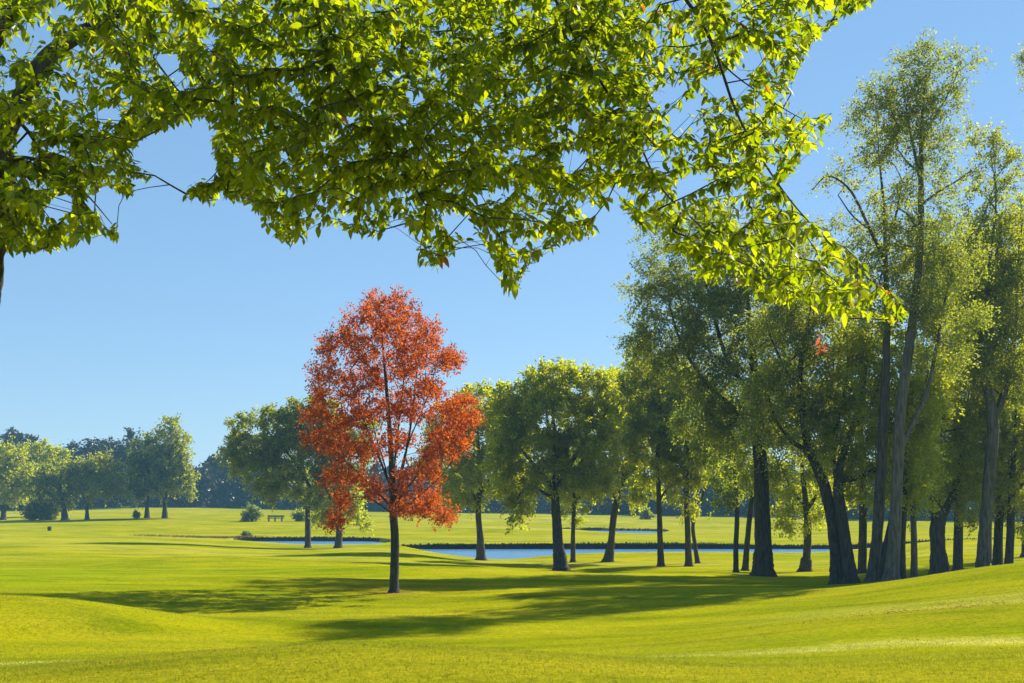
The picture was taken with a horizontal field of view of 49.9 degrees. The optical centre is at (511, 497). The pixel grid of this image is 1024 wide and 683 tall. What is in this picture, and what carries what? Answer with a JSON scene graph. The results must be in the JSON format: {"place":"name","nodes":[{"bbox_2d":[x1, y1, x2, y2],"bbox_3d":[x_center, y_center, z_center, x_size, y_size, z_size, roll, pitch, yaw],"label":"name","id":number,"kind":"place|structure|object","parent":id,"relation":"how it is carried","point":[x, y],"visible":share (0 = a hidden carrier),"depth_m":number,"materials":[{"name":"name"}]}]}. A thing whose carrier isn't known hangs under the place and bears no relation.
{"place":"outdoors","nodes":[
{"label":"outdoors","id":0,"kind":"place"},
{"bbox_2d":[256,541,385,544],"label":"water","id":1,"kind":"structure","parent":0,"point":[331,542],"depth_m":138.43,"materials":[{"name":"blue liquid"}]},
{"bbox_2d":[0,501,1023,682],"bbox_3d":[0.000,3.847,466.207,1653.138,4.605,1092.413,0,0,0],"label":"ground","id":2,"kind":"structure","parent":0,"point":[101,549],"depth_m":36.48,"materials":[{"name":"green plant"}]},
{"bbox_2d":[0,435,40,519],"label":"shade tree","id":3,"kind":"object","parent":2,"relation":"on","point":[16,461],"visible":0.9,"depth_m":203.97,"materials":[{"name":"green plant"}]},
{"bbox_2d":[0,427,40,509],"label":"tree","id":4,"kind":"object","parent":2,"relation":"on","point":[18,438],"visible":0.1,"depth_m":298.84,"materials":[{"name":"green plant"}]},
{"bbox_2d":[0,438,74,504],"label":"shade tree","id":5,"kind":"object","parent":2,"relation":"on","point":[38,452],"visible":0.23,"depth_m":224.08,"materials":[{"name":"green plant"}]},
{"bbox_2d":[19,495,60,519],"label":"round bush","id":6,"kind":"object","parent":2,"relation":"on","point":[38,510],"visible":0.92,"depth_m":201.05,"materials":[{"name":"green plant"}]},
{"bbox_2d":[17,454,92,519],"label":"shade tree","id":7,"kind":"object","parent":2,"relation":"on","point":[46,481],"visible":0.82,"depth_m":198.71,"materials":[{"name":"green plant"}]},
{"bbox_2d":[63,439,93,506],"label":"tree","id":8,"kind":"object","parent":2,"relation":"on","point":[71,446],"visible":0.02,"depth_m":319.49,"materials":[{"name":"green plant"}]},
{"bbox_2d":[61,446,132,519],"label":"shade tree","id":9,"kind":"object","parent":2,"relation":"on","point":[96,482],"visible":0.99,"depth_m":198.75,"materials":[{"name":"green plant"}]},
{"bbox_2d":[70,435,127,507],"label":"tree","id":10,"kind":"object","parent":2,"relation":"on","point":[91,444],"visible":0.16,"depth_m":298.59,"materials":[{"name":"green plant"}]},
{"bbox_2d":[108,427,155,507],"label":"tree","id":11,"kind":"object","parent":2,"relation":"on","point":[122,447],"visible":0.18,"depth_m":288.29,"materials":[{"name":"green plant"}]},
{"bbox_2d":[132,509,140,518],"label":"shrub","id":12,"kind":"object","parent":2,"relation":"on","point":[136,514],"visible":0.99,"depth_m":202.64,"materials":[{"name":"green plant"}]},
{"bbox_2d":[120,434,176,517],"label":"shade tree","id":13,"kind":"object","parent":2,"relation":"on","point":[138,464],"visible":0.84,"depth_m":203.59,"materials":[{"name":"green plant"}]},
{"bbox_2d":[140,413,200,517],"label":"poplar tree","id":14,"kind":"object","parent":2,"relation":"on","point":[177,449],"visible":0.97,"depth_m":203.54,"materials":[{"name":"green plant"}]},
{"bbox_2d":[127,534,271,540],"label":"weeds","id":15,"kind":"object","parent":2,"relation":"on","point":[219,537],"visible":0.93,"depth_m":141.46,"materials":[{"name":"green plant"}]},
{"bbox_2d":[240,529,253,535],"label":"shrub","id":16,"kind":"object","parent":2,"relation":"on","point":[246,533],"visible":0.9,"depth_m":146.88,"materials":[{"name":"green plant"}]},
{"bbox_2d":[240,502,265,521],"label":"round bush","id":17,"kind":"object","parent":2,"relation":"on","point":[254,513],"visible":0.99,"depth_m":195.69,"materials":[{"name":"green plant"}]},
{"bbox_2d":[267,515,283,521],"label":"bench","id":18,"kind":"object","parent":2,"relation":"on","point":[275,516],"visible":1,"depth_m":196.29,"materials":[{"name":"brown wood"}]},
{"bbox_2d":[289,507,304,520],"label":"round bush","id":19,"kind":"object","parent":2,"relation":"on","point":[298,515],"visible":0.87,"depth_m":199.20,"materials":[{"name":"green plant"}]},
{"bbox_2d":[212,386,384,547],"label":"shade tree","id":20,"kind":"object","parent":2,"relation":"on","point":[265,452],"visible":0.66,"depth_m":116.69,"materials":[{"name":"green plant"}]},
{"bbox_2d":[302,464,376,547],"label":"willow tree","id":21,"kind":"object","parent":2,"relation":"on","point":[319,500],"visible":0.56,"depth_m":116.39,"materials":[{"name":"green plant"}]},
{"bbox_2d":[292,284,490,592],"bbox_3d":[-4.737,-2.341,42.227,7.835,12.219,7.973,0,0,0],"label":"maple tree","id":22,"kind":"object","parent":2,"relation":"on","point":[394,502],"visible":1,"depth_m":40.80,"materials":[{"name":"red plant"}]},
{"bbox_2d":[0,0,908,354],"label":"broadleaf tree","id":23,"kind":"object","parent":2,"relation":"on","point":[358,86],"visible":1,"depth_m":6.21,"materials":[{"name":"green plant"}]},
{"bbox_2d":[408,378,539,560],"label":"shade tree","id":24,"kind":"object","parent":2,"relation":"on","point":[467,481],"visible":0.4,"depth_m":94.81,"materials":[{"name":"green plant"}]},
{"bbox_2d":[0,444,1022,520],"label":"distant wood","id":25,"kind":"object","parent":2,"relation":"on","point":[215,487],"visible":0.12,"depth_m":301.01,"materials":[{"name":"green plant"}]},
{"bbox_2d":[475,355,626,570],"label":"shade tree","id":26,"kind":"object","parent":2,"relation":"on","point":[546,392],"visible":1,"depth_m":79.03,"materials":[{"name":"green plant"}]},
{"bbox_2d":[297,557,823,603],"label":"fallen leaves","id":27,"kind":"object","parent":2,"relation":"on","point":[416,588],"visible":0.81,"depth_m":41.71,"materials":[{"name":"red plant"}]},
{"bbox_2d":[99,574,1023,666],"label":"fallen leaves","id":28,"kind":"object","parent":2,"relation":"on","point":[898,610],"visible":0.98,"depth_m":24.97,"materials":[{"name":"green plant"}]},
{"bbox_2d":[543,447,595,561],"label":"slender tree","id":29,"kind":"object","parent":2,"relation":"on","point":[576,521],"visible":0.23,"depth_m":92.82,"materials":[{"name":"green plant"}]},
{"bbox_2d":[584,363,666,561],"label":"shade tree","id":30,"kind":"object","parent":2,"relation":"on","point":[633,498],"visible":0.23,"depth_m":92.38,"materials":[{"name":"green plant"}]},
{"bbox_2d":[244,527,1019,548],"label":"bank grass","id":31,"kind":"structure","parent":2,"relation":"on","point":[856,545],"depth_m":121.01,"materials":[{"name":"green plant"}]},
{"bbox_2d":[639,505,654,519],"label":"round bush","id":32,"kind":"object","parent":2,"relation":"on","point":[646,514],"visible":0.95,"depth_m":231.25,"materials":[{"name":"green plant"}]},
{"bbox_2d":[611,343,705,566],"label":"slender tree","id":33,"kind":"object","parent":2,"relation":"on","point":[640,423],"visible":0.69,"depth_m":83.20,"materials":[{"name":"green plant"}]},
{"bbox_2d":[646,380,736,566],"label":"slender tree","id":34,"kind":"object","parent":2,"relation":"on","point":[687,487],"visible":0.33,"depth_m":83.39,"materials":[{"name":"green plant"}]},
{"bbox_2d":[690,447,749,562],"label":"slender tree","id":35,"kind":"object","parent":2,"relation":"on","point":[696,554],"visible":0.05,"depth_m":89.86,"materials":[{"name":"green plant"}]},
{"bbox_2d":[607,197,837,576],"bbox_3d":[11.659,-5.954,59.878,13.162,20.700,6.148,0,0,0],"label":"willow tree","id":36,"kind":"object","parent":2,"relation":"on","point":[697,328],"visible":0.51,"depth_m":59.41,"materials":[{"name":"green plant"}]},
{"bbox_2d":[667,397,779,572],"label":"slender tree","id":37,"kind":"object","parent":2,"relation":"on","point":[727,496],"visible":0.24,"depth_m":71.88,"materials":[{"name":"green plant"}]},
{"bbox_2d":[705,441,795,570],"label":"slender tree","id":38,"kind":"object","parent":2,"relation":"on","point":[745,564],"visible":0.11,"depth_m":77.82,"materials":[{"name":"green plant"}]},
{"bbox_2d":[727,274,859,584],"bbox_3d":[12.986,-3.123,49.970,6.567,14.460,4.297,0,0,0],"label":"willow tree","id":39,"kind":"object","parent":2,"relation":"on","point":[804,408],"visible":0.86,"depth_m":49.72,"materials":[{"name":"green plant"}]},
{"bbox_2d":[750,447,843,571],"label":"shade tree","id":40,"kind":"object","parent":2,"relation":"on","point":[809,515],"visible":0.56,"depth_m":75.79,"materials":[{"name":"green plant"}]},
{"bbox_2d":[813,258,900,573],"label":"shade tree","id":41,"kind":"object","parent":2,"relation":"on","point":[862,548],"visible":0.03,"depth_m":65.80,"materials":[{"name":"green plant"}]},
{"bbox_2d":[801,95,937,582],"bbox_3d":[15.570,-6.828,48.017,5.643,21.394,4.344,0,0,0],"label":"poplar tree","id":42,"kind":"object","parent":2,"relation":"on","point":[873,569],"visible":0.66,"depth_m":47.84,"materials":[{"name":"green plant"}]},
{"bbox_2d":[801,305,951,583],"bbox_3d":[16.285,-2.267,49.452,6.614,12.678,4.031,0,0,0],"label":"shade tree","id":43,"kind":"object","parent":2,"relation":"on","point":[852,460],"visible":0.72,"depth_m":49.03,"materials":[{"name":"green plant"}]},
{"bbox_2d":[885,423,937,578],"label":"slender tree","id":44,"kind":"object","parent":2,"relation":"on","point":[907,498],"visible":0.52,"depth_m":49.83,"materials":[{"name":"green plant"}]},
{"bbox_2d":[829,26,1004,580],"bbox_3d":[17.239,-8.078,47.040,7.333,23.578,4.039,0,0,0],"label":"poplar tree","id":45,"kind":"object","parent":2,"relation":"on","point":[924,317],"visible":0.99,"depth_m":46.74,"materials":[{"name":"green plant"}]},
{"bbox_2d":[889,414,952,577],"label":"slender tree","id":46,"kind":"object","parent":2,"relation":"on","point":[933,461],"visible":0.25,"depth_m":50.83,"materials":[{"name":"green plant"}]},
{"bbox_2d":[879,343,964,579],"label":"slender tree","id":47,"kind":"object","parent":2,"relation":"on","point":[926,430],"visible":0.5,"depth_m":49.14,"materials":[{"name":"green plant"}]},
{"bbox_2d":[890,208,987,507],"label":"shade tree","id":48,"kind":"object","parent":2,"relation":"on","point":[918,343],"visible":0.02,"depth_m":65.77,"materials":[{"name":"green plant"}]},
{"bbox_2d":[889,367,1016,574],"bbox_3d":[22.759,-1.499,58.055,7.487,11.508,4.801,0,0,18],"label":"shade tree","id":49,"kind":"object","parent":2,"relation":"on","point":[963,455],"visible":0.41,"depth_m":57.41,"materials":[{"name":"green plant"}]},
{"bbox_2d":[912,241,998,570],"bbox_3d":[25.414,-5.242,63.010,5.525,19.234,4.841,0,0,-38],"label":"shade tree","id":50,"kind":"object","parent":2,"relation":"on","point":[958,550],"visible":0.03,"depth_m":62.84,"materials":[{"name":"green plant"}]},
{"bbox_2d":[937,110,1023,567],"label":"poplar tree","id":51,"kind":"object","parent":2,"relation":"on","point":[994,359],"visible":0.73,"depth_m":55.60,"materials":[{"name":"green plant"}]},
{"bbox_2d":[946,232,1022,562],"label":"shade tree","id":52,"kind":"object","parent":2,"relation":"on","point":[1005,460],"depth_m":71.84,"materials":[{"name":"green plant"}]},
{"bbox_2d":[956,400,1023,565],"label":"shade tree","id":53,"kind":"object","parent":2,"relation":"on","point":[997,544],"visible":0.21,"depth_m":58.80,"materials":[{"name":"green plant"}]},
{"bbox_2d":[964,228,1023,564],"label":"shade tree","id":54,"kind":"object","parent":2,"relation":"on","point":[1002,563],"visible":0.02,"depth_m":67.84,"materials":[{"name":"green plant"}]},
{"bbox_2d":[981,410,1023,563],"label":"shade tree","id":55,"kind":"object","parent":2,"relation":"on","point":[1014,447],"visible":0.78,"depth_m":57.84,"materials":[{"name":"green plant"}]},
{"bbox_2d":[985,192,1023,556],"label":"shade tree","id":56,"kind":"object","parent":2,"relation":"on","point":[1022,545],"visible":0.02,"depth_m":77.84,"materials":[{"name":"green plant"}]},
{"bbox_2d":[1003,42,1023,407],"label":"poplar tree","id":57,"kind":"object","parent":2,"relation":"on","point":[1020,58],"visible":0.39,"depth_m":74.20,"materials":[{"name":"green plant"}]},
{"bbox_2d":[1010,281,1023,463],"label":"shade tree","id":58,"kind":"object","parent":2,"relation":"on","point":[1020,366],"visible":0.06,"depth_m":64.11,"materials":[{"name":"green plant"}]},
{"bbox_2d":[0,0,1023,477],"label":"sky","id":59,"kind":"structure","parent":0,"point":[197,312],"materials":[{"name":"blue"}]},
{"bbox_2d":[585,530,663,532],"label":"water","id":60,"kind":"structure","parent":0,"point":[626,531],"depth_m":183.88,"materials":[{"name":"blue liquid"}]},
{"bbox_2d":[419,549,853,558],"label":"water","id":61,"kind":"structure","parent":0,"point":[506,553],"depth_m":115.14,"materials":[{"name":"blue liquid"}]}
]}

